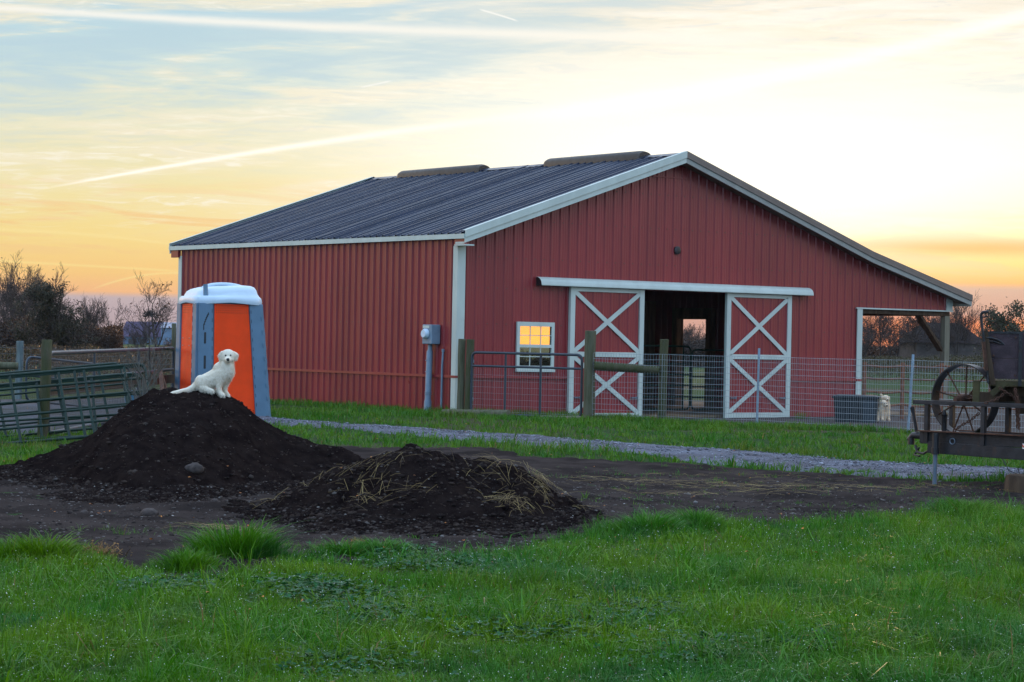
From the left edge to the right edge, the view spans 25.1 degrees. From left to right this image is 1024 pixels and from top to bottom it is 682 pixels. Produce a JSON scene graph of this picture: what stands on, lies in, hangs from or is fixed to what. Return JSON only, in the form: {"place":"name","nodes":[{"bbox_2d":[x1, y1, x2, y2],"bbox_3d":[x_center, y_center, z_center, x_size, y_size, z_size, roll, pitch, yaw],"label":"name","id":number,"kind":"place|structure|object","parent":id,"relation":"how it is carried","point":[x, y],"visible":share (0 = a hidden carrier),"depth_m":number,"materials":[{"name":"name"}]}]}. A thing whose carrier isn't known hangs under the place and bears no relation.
{"place":"outdoors","nodes":[
{"label":"outdoors","id":0,"kind":"place"},
{"bbox_2d":[0,398,124,433],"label":"gravel yard","id":1,"kind":"structure","parent":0,"point":[25,407],"depth_m":40.28,"materials":[{"name":"gravel"}]},
{"bbox_2d":[14,341,23,398],"bbox_3d":[-10.241,0.760,47.802,0.180,1.524,0.179,1,0,-37],"label":"wooden post","id":2,"kind":"object","parent":1,"relation":"on","point":[19,356],"visible":0.53,"depth_m":47.74,"materials":[{"name":"grey wood"}]},
{"bbox_2d":[25,356,130,408],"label":"metal gate","id":3,"kind":"structure","parent":1,"relation":"on","point":[26,368],"depth_m":41.08,"materials":[{"name":"metal"}]},
{"bbox_2d":[0,345,170,401],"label":"wire fence","id":4,"kind":"object","parent":1,"relation":"on","point":[13,347],"visible":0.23,"depth_m":47.17,"materials":[{"name":"metal"}]},
{"bbox_2d":[0,362,18,369],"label":"fence rail","id":5,"kind":"object","parent":4,"relation":"attached to","point":[10,365],"visible":1,"depth_m":47.52,"materials":[{"name":"brown wood"}]},
{"bbox_2d":[0,493,1023,681],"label":"foreground grass","id":6,"kind":"structure","parent":0,"point":[68,611],"depth_m":11.58,"materials":[{"name":"plant"}]},
{"bbox_2d":[0,446,1023,578],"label":"dirt yard","id":7,"kind":"structure","parent":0,"point":[568,466],"depth_m":20.46,"materials":[{"name":"soil"}]},
{"bbox_2d":[80,540,132,558],"bbox_3d":[-2.561,1.313,14.294,0.365,0.151,0.320,1,0,-37],"label":"dead weed","id":8,"kind":"object","parent":7,"relation":"on","point":[113,550],"visible":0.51,"depth_m":14.31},
{"bbox_2d":[140,508,158,515],"bbox_3d":[-2.818,1.350,17.915,0.136,0.100,0.180,1,0,16],"label":"stone","id":9,"kind":"object","parent":7,"relation":"on","point":[148,511],"visible":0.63,"depth_m":17.86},
{"bbox_2d":[0,387,364,504],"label":"dirt pile","id":10,"kind":"object","parent":7,"relation":"on","point":[231,438],"visible":0.81,"depth_m":21.16,"materials":[{"name":"soil"}]},
{"bbox_2d":[185,462,203,473],"bbox_3d":[-2.804,1.126,20.322,0.175,0.112,0.141,1,0,0],"label":"stone","id":11,"kind":"object","parent":10,"relation":"on","point":[196,468],"visible":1,"depth_m":20.27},
{"bbox_2d":[170,349,238,397],"bbox_3d":[-3.005,0.321,22.341,0.716,0.493,0.356,1,0,-15],"label":"dog","id":12,"kind":"object","parent":10,"relation":"on","point":[220,375],"visible":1,"depth_m":22.31},
{"bbox_2d":[0,387,605,538],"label":"soil clods","id":13,"kind":"object","parent":10,"relation":"on","point":[340,515],"visible":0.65,"depth_m":18.22,"materials":[{"name":"soil"}]},
{"bbox_2d":[138,546,228,574],"bbox_3d":[-1.944,1.296,13.731,0.665,0.188,0.679,1,0,34],"label":"grass tuft","id":14,"kind":"object","parent":7,"relation":"on","point":[183,563],"visible":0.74,"depth_m":13.64,"materials":[{"name":"plant"}]},
{"bbox_2d":[161,516,310,560],"bbox_3d":[-1.706,1.233,14.382,1.086,0.300,1.070,1,0,-37],"label":"grass tuft","id":15,"kind":"object","parent":7,"relation":"on","point":[236,542],"visible":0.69,"depth_m":14.28,"materials":[{"name":"plant"}]},
{"bbox_2d":[305,538,391,557],"bbox_3d":[-1.053,1.313,14.649,0.661,0.161,0.719,1,0,-37],"label":"grass tuft","id":16,"kind":"object","parent":7,"relation":"on","point":[356,548],"visible":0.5,"depth_m":14.55,"materials":[{"name":"plant"}]},
{"bbox_2d":[161,450,569,531],"bbox_3d":[-1.012,1.119,17.598,3.141,0.530,2.512,1,0,-3],"label":"loose straw","id":17,"kind":"object","parent":7,"relation":"on","point":[544,495],"visible":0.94,"depth_m":18.06,"materials":[{"name":"plant"}]},
{"bbox_2d":[343,535,422,555],"bbox_3d":[-0.847,1.316,14.790,0.601,0.162,0.575,1,0,34],"label":"grass tuft","id":18,"kind":"object","parent":7,"relation":"on","point":[377,544],"visible":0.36,"depth_m":14.75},
{"bbox_2d":[221,443,601,538],"bbox_3d":[-0.787,1.126,18.220,3.010,0.602,4.130,1,0,0],"label":"dirt pile","id":19,"kind":"object","parent":7,"relation":"on","point":[407,467],"visible":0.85,"depth_m":17.90,"materials":[{"name":"soil"}]},
{"bbox_2d":[6,393,1015,547],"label":"stones","id":20,"kind":"object","parent":7,"relation":"on","point":[370,504],"visible":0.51,"depth_m":18.78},
{"bbox_2d":[0,472,1023,552],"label":"dirt clods","id":21,"kind":"object","parent":7,"relation":"on","point":[380,532],"visible":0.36,"depth_m":19.12,"materials":[{"name":"soil"}]},
{"bbox_2d":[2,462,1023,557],"bbox_3d":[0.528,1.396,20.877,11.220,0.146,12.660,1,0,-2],"label":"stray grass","id":22,"kind":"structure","parent":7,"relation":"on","point":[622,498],"depth_m":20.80,"materials":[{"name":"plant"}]},
{"bbox_2d":[509,462,1017,517],"bbox_3d":[1.255,1.228,22.438,5.229,0.457,7.552,1,0,43],"label":"scattered straw","id":23,"kind":"object","parent":7,"relation":"on","point":[627,480],"visible":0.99,"depth_m":22.97,"materials":[{"name":"plant"}]},
{"bbox_2d":[903,494,1018,517],"bbox_3d":[3.791,1.409,19.669,1.120,0.207,1.051,1,0,-37],"label":"grass tuft","id":24,"kind":"object","parent":7,"relation":"on","point":[955,501],"visible":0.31,"depth_m":19.57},
{"bbox_2d":[907,399,1023,483],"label":"trailer","id":25,"kind":"object","parent":7,"relation":"on","point":[984,442],"visible":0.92,"depth_m":23.91,"materials":[{"name":"paint"}]},
{"bbox_2d":[931,310,1023,432],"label":"wagon","id":26,"kind":"object","parent":25,"relation":"on","point":[1010,345],"visible":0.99,"depth_m":23.71,"materials":[{"name":"paint"}]},
{"bbox_2d":[1004,474,1023,492],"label":"wood stump","id":27,"kind":"object","parent":7,"relation":"on","point":[1014,483],"visible":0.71,"depth_m":22.87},
{"bbox_2d":[0,344,1023,681],"bbox_3d":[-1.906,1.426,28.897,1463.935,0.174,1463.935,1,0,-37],"label":"ground","id":28,"kind":"structure","parent":0,"point":[874,386],"depth_m":34.35,"materials":[{"name":"plant"}]},
{"bbox_2d":[0,252,33,315],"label":"bare tree","id":29,"kind":"object","parent":28,"relation":"on","point":[12,268],"visible":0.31,"depth_m":124.70,"materials":[{"name":"brown plant"}]},
{"bbox_2d":[0,267,37,321],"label":"bare tree","id":30,"kind":"object","parent":28,"relation":"on","point":[13,292],"visible":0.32,"depth_m":121.83,"materials":[{"name":"brown plant"}]},
{"bbox_2d":[4,328,33,362],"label":"thicket tree","id":31,"kind":"object","parent":28,"relation":"on","point":[9,343],"visible":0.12,"depth_m":101.20,"materials":[{"name":"brown plant"}]},
{"bbox_2d":[0,534,54,562],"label":"grass tuft","id":32,"kind":"object","parent":28,"relation":"on","point":[2,548],"visible":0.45,"depth_m":14.03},
{"bbox_2d":[0,264,73,323],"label":"bare tree","id":33,"kind":"object","parent":28,"relation":"on","point":[39,271],"visible":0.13,"depth_m":129.12,"materials":[{"name":"brown plant"}]},
{"bbox_2d":[0,269,76,322],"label":"bare tree","id":34,"kind":"object","parent":28,"relation":"on","point":[11,293],"visible":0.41,"depth_m":116.50,"materials":[{"name":"brown plant"}]},
{"bbox_2d":[37,339,51,436],"bbox_3d":[-6.197,0.791,30.496,0.180,1.620,0.170,1,0,-37],"label":"wooden post","id":35,"kind":"object","parent":28,"relation":"on","point":[46,351],"visible":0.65,"depth_m":30.44,"materials":[{"name":"brown wood"}]},
{"bbox_2d":[5,278,98,366],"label":"leafy tree","id":36,"kind":"object","parent":28,"relation":"on","point":[56,322],"visible":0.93,"depth_m":88.43,"materials":[{"name":"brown plant"}]},
{"bbox_2d":[1,526,118,562],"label":"grass tuft","id":37,"kind":"object","parent":28,"relation":"on","point":[42,545],"visible":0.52,"depth_m":14.14,"materials":[{"name":"plant"}]},
{"bbox_2d":[0,315,123,364],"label":"hedge brush","id":38,"kind":"object","parent":28,"relation":"on","point":[22,327],"visible":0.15,"depth_m":99.92,"materials":[{"name":"plant"}]},
{"bbox_2d":[31,320,96,363],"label":"thicket tree","id":39,"kind":"object","parent":28,"relation":"on","point":[88,332],"visible":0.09,"depth_m":97.07,"materials":[{"name":"brown plant"}]},
{"bbox_2d":[0,362,128,437],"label":"livestock gate","id":40,"kind":"structure","parent":28,"relation":"on","point":[4,425],"depth_m":31.04,"materials":[{"name":"metal"}]},
{"bbox_2d":[0,372,141,439],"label":"livestock gate","id":41,"kind":"structure","parent":28,"relation":"on","point":[54,381],"depth_m":30.54,"materials":[{"name":"metal"}]},
{"bbox_2d":[0,363,149,442],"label":"livestock gate","id":42,"kind":"structure","parent":28,"relation":"on","point":[76,383],"depth_m":29.73,"materials":[{"name":"metal"}]},
{"bbox_2d":[61,296,108,327],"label":"bare tree","id":43,"kind":"object","parent":28,"relation":"on","point":[94,318],"visible":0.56,"depth_m":125.89,"materials":[{"name":"brown plant"}]},
{"bbox_2d":[0,343,170,384],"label":"field weeds","id":44,"kind":"object","parent":28,"relation":"on","point":[35,351],"visible":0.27,"depth_m":68.54,"materials":[{"name":"plant"}]},
{"bbox_2d":[74,319,123,359],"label":"thicket tree","id":45,"kind":"object","parent":28,"relation":"on","point":[99,330],"visible":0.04,"depth_m":100.75,"materials":[{"name":"brown plant"}]},
{"bbox_2d":[76,326,127,356],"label":"thicket tree","id":46,"kind":"object","parent":28,"relation":"on","point":[103,342],"visible":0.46,"depth_m":97.73,"materials":[{"name":"brown plant"}]},
{"bbox_2d":[76,298,128,326],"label":"bare tree","id":47,"kind":"object","parent":28,"relation":"on","point":[104,313],"visible":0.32,"depth_m":129.41,"materials":[{"name":"brown plant"}]},
{"bbox_2d":[124,319,154,347],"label":"bare tree","id":48,"kind":"object","parent":28,"relation":"on","point":[134,340],"visible":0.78,"depth_m":117.98,"materials":[{"name":"brown plant"}]},
{"bbox_2d":[123,321,161,344],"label":"house","id":49,"kind":"structure","parent":28,"relation":"on","point":[126,335],"depth_m":300.46,"materials":[{"name":"blue"}]},
{"bbox_2d":[111,272,176,346],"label":"bare tree","id":50,"kind":"object","parent":28,"relation":"on","point":[162,308],"visible":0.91,"depth_m":89.71,"materials":[{"name":"brown plant"}]},
{"bbox_2d":[117,307,173,400],"bbox_3d":[-4.727,0.539,29.415,0.762,1.980,0.881,1,0,-20],"label":"sapling","id":51,"kind":"object","parent":28,"relation":"on","point":[148,313],"visible":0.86,"depth_m":29.43,"materials":[{"name":"brown plant"}]},
{"bbox_2d":[151,368,166,389],"bbox_3d":[-4.746,0.595,31.254,0.181,0.439,0.541,1,0,-27],"label":"rusty bracket","id":52,"kind":"object","parent":28,"relation":"on","point":[162,382],"visible":0.43,"depth_m":31.33,"materials":[{"name":"metal"}]},
{"bbox_2d":[160,322,176,344],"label":"shed","id":53,"kind":"structure","parent":28,"relation":"on","point":[168,333],"depth_m":298.00,"materials":[{"name":"blue"}]},
{"bbox_2d":[170,323,175,387],"bbox_3d":[-6.109,0.640,41.501,0.095,1.919,0.090,1,0,-37],"label":"wooden post","id":54,"kind":"object","parent":28,"relation":"on","point":[173,344],"visible":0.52,"depth_m":41.46,"materials":[{"name":"brown wood"}]},
{"bbox_2d":[48,347,174,434],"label":"metal gate","id":55,"kind":"structure","parent":54,"relation":"attached to","point":[102,351],"depth_m":34.47,"materials":[{"name":"metal"}]},
{"bbox_2d":[50,374,174,395],"bbox_3d":[-6.223,0.676,36.400,0.060,0.169,9.606,1,0,2],"label":"fence rail","id":56,"kind":"object","parent":55,"relation":"attached to","point":[169,378],"visible":0.29,"depth_m":36.20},
{"bbox_2d":[175,282,270,416],"bbox_3d":[-5.045,0.175,40.265,1.414,2.389,1.364,1,0,-23],"label":"portable toilet","id":57,"kind":"object","parent":28,"relation":"on","point":[214,320],"visible":0.87,"depth_m":39.76,"materials":[{"name":"orange plastic"}]},
{"bbox_2d":[457,339,465,408],"bbox_3d":[-0.975,0.831,44.147,0.153,1.745,0.155,1,0,-37],"label":"wooden post","id":58,"kind":"object","parent":28,"relation":"on","point":[461,372],"visible":0.81,"depth_m":44.09,"materials":[{"name":"brown wood"}]},
{"bbox_2d":[464,339,474,408],"bbox_3d":[-0.827,0.837,44.050,0.181,1.741,0.177,1,0,-37],"label":"wooden post","id":59,"kind":"object","parent":28,"relation":"on","point":[469,347],"visible":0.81,"depth_m":43.98,"materials":[{"name":"brown wood"}]},
{"bbox_2d":[470,351,582,416],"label":"metal gate","id":60,"kind":"structure","parent":59,"relation":"attached to","point":[505,367],"depth_m":43.10,"materials":[{"name":"metal"}]},
{"bbox_2d":[441,409,510,416],"bbox_3d":[-0.680,1.360,42.949,1.424,0.200,0.190,1,0,30],"label":"fallen log","id":61,"kind":"object","parent":28,"relation":"on","point":[495,412],"visible":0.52,"depth_m":42.82,"materials":[{"name":"brown wood"}]},
{"bbox_2d":[270,396,737,430],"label":"barn edge grass","id":62,"kind":"structure","parent":28,"relation":"on","point":[394,408],"depth_m":42.05,"materials":[{"name":"plant"}]},
{"bbox_2d":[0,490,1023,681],"bbox_3d":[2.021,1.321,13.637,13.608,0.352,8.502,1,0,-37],"label":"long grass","id":63,"kind":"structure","parent":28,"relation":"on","point":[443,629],"depth_m":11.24,"materials":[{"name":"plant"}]},
{"bbox_2d":[0,402,1023,481],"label":"bank grass","id":64,"kind":"structure","parent":28,"relation":"on","point":[698,437],"depth_m":32.29,"materials":[{"name":"plant"}]},
{"bbox_2d":[91,540,937,681],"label":"clover patch","id":65,"kind":"object","parent":28,"relation":"on","point":[316,582],"visible":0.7,"depth_m":11.71,"materials":[{"name":"green plant"}]},
{"bbox_2d":[520,349,548,365],"bbox_3d":[0.474,0.889,63.973,1.444,1.345,1.216,1,0,-30],"label":"thicket tree","id":66,"kind":"object","parent":28,"relation":"on","point":[547,363],"visible":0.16,"depth_m":63.92,"materials":[{"name":"green plant"}]},
{"bbox_2d":[526,352,547,365],"bbox_3d":[0.784,0.919,64.000,1.167,1.291,1.386,1,0,-3],"label":"thicket tree","id":67,"kind":"object","parent":28,"relation":"on","point":[537,361],"visible":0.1,"depth_m":63.77,"materials":[{"name":"green plant"}]},
{"bbox_2d":[169,151,972,417],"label":"barn","id":68,"kind":"structure","parent":28,"relation":"on","point":[387,290],"depth_m":48.16,"materials":[{"name":"red"}]},
{"bbox_2d":[515,322,554,371],"bbox_3d":[0.467,0.118,45.586,0.950,0.985,0.073,1,0,-37],"label":"window","id":69,"kind":"structure","parent":68,"relation":"in","point":[542,324],"depth_m":45.55,"materials":[{"name":"white glass"}]},
{"bbox_2d":[567,287,644,416],"bbox_3d":[1.909,0.262,46.618,1.920,2.655,0.092,1,0,-37],"label":"sliding door","id":70,"kind":"structure","parent":68,"relation":"in","point":[616,316],"depth_m":46.68,"materials":[{"name":"red"}]},
{"bbox_2d":[642,345,690,409],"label":"stall gate","id":71,"kind":"structure","parent":68,"relation":"attached to","point":[683,375],"depth_m":49.60,"materials":[{"name":"metal"}]},
{"bbox_2d":[690,349,723,409],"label":"stall gate","id":72,"kind":"structure","parent":68,"relation":"attached to","point":[692,376],"depth_m":50.10,"materials":[{"name":"metal"}]},
{"bbox_2d":[723,293,791,417],"bbox_3d":[5.250,0.329,49.122,1.870,2.655,0.092,1,0,-37],"label":"sliding door","id":73,"kind":"structure","parent":68,"relation":"in","point":[753,322],"depth_m":49.11,"materials":[{"name":"red"}]},
{"bbox_2d":[583,331,595,419],"bbox_3d":[1.419,0.780,42.199,0.223,1.941,0.221,1,0,-37],"label":"wooden post","id":74,"kind":"object","parent":28,"relation":"on","point":[589,371],"visible":0.82,"depth_m":42.11,"materials":[{"name":"brown wood"}]},
{"bbox_2d":[593,361,658,373],"bbox_3d":[2.092,0.489,42.150,1.204,0.219,0.176,1,0,-5],"label":"brace rail","id":75,"kind":"object","parent":74,"relation":"attached to","point":[616,367],"visible":1,"depth_m":42.08,"materials":[{"name":"brown wood"}]},
{"bbox_2d":[596,504,706,537],"bbox_3d":[1.034,1.354,17.183,0.898,0.230,0.965,1,0,-37],"label":"grass tuft","id":76,"kind":"object","parent":28,"relation":"on","point":[654,522],"visible":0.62,"depth_m":17.13,"materials":[{"name":"plant"}]},
{"bbox_2d":[683,327,698,340],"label":"bare tree","id":77,"kind":"object","parent":28,"relation":"on","point":[686,333],"visible":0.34,"depth_m":155.88,"materials":[{"name":"brown plant"}]},
{"bbox_2d":[683,338,704,365],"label":"hedge brush","id":78,"kind":"object","parent":28,"relation":"on","point":[694,343],"visible":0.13,"depth_m":146.25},
{"bbox_2d":[683,325,704,362],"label":"bare tree","id":79,"kind":"object","parent":28,"relation":"on","point":[685,338],"visible":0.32,"depth_m":150.60,"materials":[{"name":"brown plant"}]},
{"bbox_2d":[683,323,704,338],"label":"bare tree","id":80,"kind":"object","parent":28,"relation":"on","point":[696,330],"visible":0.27,"depth_m":166.49,"materials":[{"name":"brown plant"}]},
{"bbox_2d":[684,336,704,367],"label":"thicket tree","id":81,"kind":"object","parent":28,"relation":"on","point":[694,353],"visible":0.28,"depth_m":144.76,"materials":[{"name":"green plant"}]},
{"bbox_2d":[694,342,704,360],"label":"thicket tree","id":82,"kind":"object","parent":28,"relation":"on","point":[702,346],"visible":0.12,"depth_m":141.19,"materials":[{"name":"green plant"}]},
{"bbox_2d":[664,505,742,530],"bbox_3d":[1.443,1.357,17.660,0.824,0.192,0.788,1,0,29],"label":"grass tuft","id":83,"kind":"object","parent":28,"relation":"on","point":[698,516],"visible":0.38,"depth_m":17.59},
{"bbox_2d":[581,412,919,434],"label":"dirt ground strip","id":84,"kind":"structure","parent":28,"relation":"on","point":[769,424],"depth_m":40.10,"materials":[{"name":"soil"}]},
{"bbox_2d":[756,348,759,420],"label":"fence post","id":85,"kind":"object","parent":28,"relation":"on","point":[757,400],"visible":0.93,"depth_m":41.20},
{"bbox_2d":[592,353,1021,430],"bbox_3d":[6.201,0.934,38.945,11.262,1.252,1.093,1,0,39],"label":"wire fence","id":86,"kind":"object","parent":28,"relation":"on","point":[783,386],"visible":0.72,"depth_m":40.28,"materials":[{"name":"metal"}]},
{"bbox_2d":[832,394,880,422],"bbox_3d":[6.500,1.299,43.469,0.880,0.565,0.650,1,0,12],"label":"plastic bin","id":87,"kind":"object","parent":28,"relation":"on","point":[840,402],"visible":0.65,"depth_m":43.18,"materials":[{"name":"plastic"}]},
{"bbox_2d":[862,400,874,422],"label":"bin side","id":88,"kind":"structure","parent":87,"relation":"in","point":[867,402],"depth_m":43.12,"materials":[{"name":"grey plastic"}]},
{"bbox_2d":[862,317,893,357],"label":"bare tree","id":89,"kind":"object","parent":28,"relation":"on","point":[873,335],"visible":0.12,"depth_m":164.01,"materials":[{"name":"brown plant"}]},
{"bbox_2d":[862,316,894,366],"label":"bare tree","id":90,"kind":"object","parent":28,"relation":"on","point":[864,344],"visible":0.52,"depth_m":154.68,"materials":[{"name":"brown plant"}]},
{"bbox_2d":[862,316,911,360],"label":"bare tree","id":91,"kind":"object","parent":28,"relation":"on","point":[883,322],"visible":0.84,"depth_m":148.91,"materials":[{"name":"brown plant"}]},
{"bbox_2d":[873,316,913,368],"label":"bare tree","id":92,"kind":"object","parent":28,"relation":"on","point":[889,339],"visible":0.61,"depth_m":151.69,"materials":[{"name":"brown plant"}]},
{"bbox_2d":[884,316,935,367],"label":"bare tree","id":93,"kind":"object","parent":28,"relation":"on","point":[902,333],"visible":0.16,"depth_m":156.68,"materials":[{"name":"brown plant"}]},
{"bbox_2d":[907,354,914,432],"bbox_3d":[6.617,1.038,38.272,0.117,1.634,0.064,1,0,0],"label":"fence post","id":94,"kind":"object","parent":28,"relation":"on","point":[910,391],"visible":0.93,"depth_m":38.30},
{"bbox_2d":[890,316,938,350],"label":"bare tree","id":95,"kind":"object","parent":28,"relation":"on","point":[914,323],"visible":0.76,"depth_m":149.82,"materials":[{"name":"brown plant"}]},
{"bbox_2d":[862,345,1002,368],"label":"hedge brush","id":96,"kind":"object","parent":28,"relation":"on","point":[876,351],"visible":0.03,"depth_m":160.50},
{"bbox_2d":[862,362,1014,418],"bbox_3d":[9.519,1.142,46.599,4.836,1.340,0.683,1,0,7],"label":"pipe fence","id":97,"kind":"object","parent":28,"relation":"on","point":[941,365],"visible":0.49,"depth_m":46.93,"materials":[{"name":"metal"}]},
{"bbox_2d":[897,322,982,371],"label":"bushes","id":98,"kind":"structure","parent":28,"relation":"on","point":[968,349],"depth_m":150.00,"materials":[{"name":"plant"}]},
{"bbox_2d":[862,353,1022,382],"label":"field weeds","id":99,"kind":"object","parent":28,"relation":"on","point":[898,362],"visible":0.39,"depth_m":107.61,"materials":[{"name":"plant"}]},
{"bbox_2d":[917,290,983,371],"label":"bare tree","id":100,"kind":"object","parent":28,"relation":"on","point":[957,320],"visible":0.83,"depth_m":149.93,"materials":[{"name":"brown plant"}]},
{"bbox_2d":[972,308,992,338],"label":"bare tree","id":101,"kind":"object","parent":28,"relation":"on","point":[978,329],"visible":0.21,"depth_m":164.79,"materials":[{"name":"brown plant"}]},
{"bbox_2d":[970,299,1023,366],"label":"leafy tree","id":102,"kind":"object","parent":28,"relation":"on","point":[997,322],"visible":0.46,"depth_m":119.79,"materials":[{"name":"green plant"}]},
{"bbox_2d":[0,0,1023,346],"label":"sky","id":103,"kind":"structure","parent":0,"point":[130,129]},
{"bbox_2d":[25,423,1009,670],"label":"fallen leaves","id":104,"kind":"object","parent":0,"point":[462,540],"visible":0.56,"depth_m":15.41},
{"bbox_2d":[258,416,1023,479],"bbox_3d":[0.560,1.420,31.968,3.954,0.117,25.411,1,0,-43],"label":"gravel driveway","id":105,"kind":"structure","parent":0,"point":[723,452],"depth_m":29.23,"materials":[{"name":"gravel"}]},
{"bbox_2d":[833,468,877,474],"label":"grass tuft","id":106,"kind":"object","parent":105,"relation":"on","point":[869,470],"visible":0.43,"depth_m":25.93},
{"bbox_2d":[642,401,934,417],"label":"barn floor","id":107,"kind":"structure","parent":0,"point":[718,414],"depth_m":50.63,"materials":[{"name":"concrete"}]},
{"bbox_2d":[647,406,1023,432],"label":"barnyard","id":108,"kind":"structure","parent":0,"point":[1000,426],"depth_m":44.44,"materials":[{"name":"gravel"}]},
{"bbox_2d":[657,339,668,419],"bbox_3d":[2.764,0.873,42.298,0.180,1.811,0.187,1,0,-37],"label":"wooden post","id":109,"kind":"object","parent":108,"relation":"on","point":[662,378],"visible":0.81,"depth_m":42.23,"materials":[{"name":"brown wood"}]},
{"bbox_2d":[880,394,890,420],"bbox_3d":[7.098,1.271,43.851,0.220,0.540,0.395,1,0,-1],"label":"dog","id":110,"kind":"object","parent":108,"relation":"on","point":[886,411],"visible":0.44,"depth_m":43.72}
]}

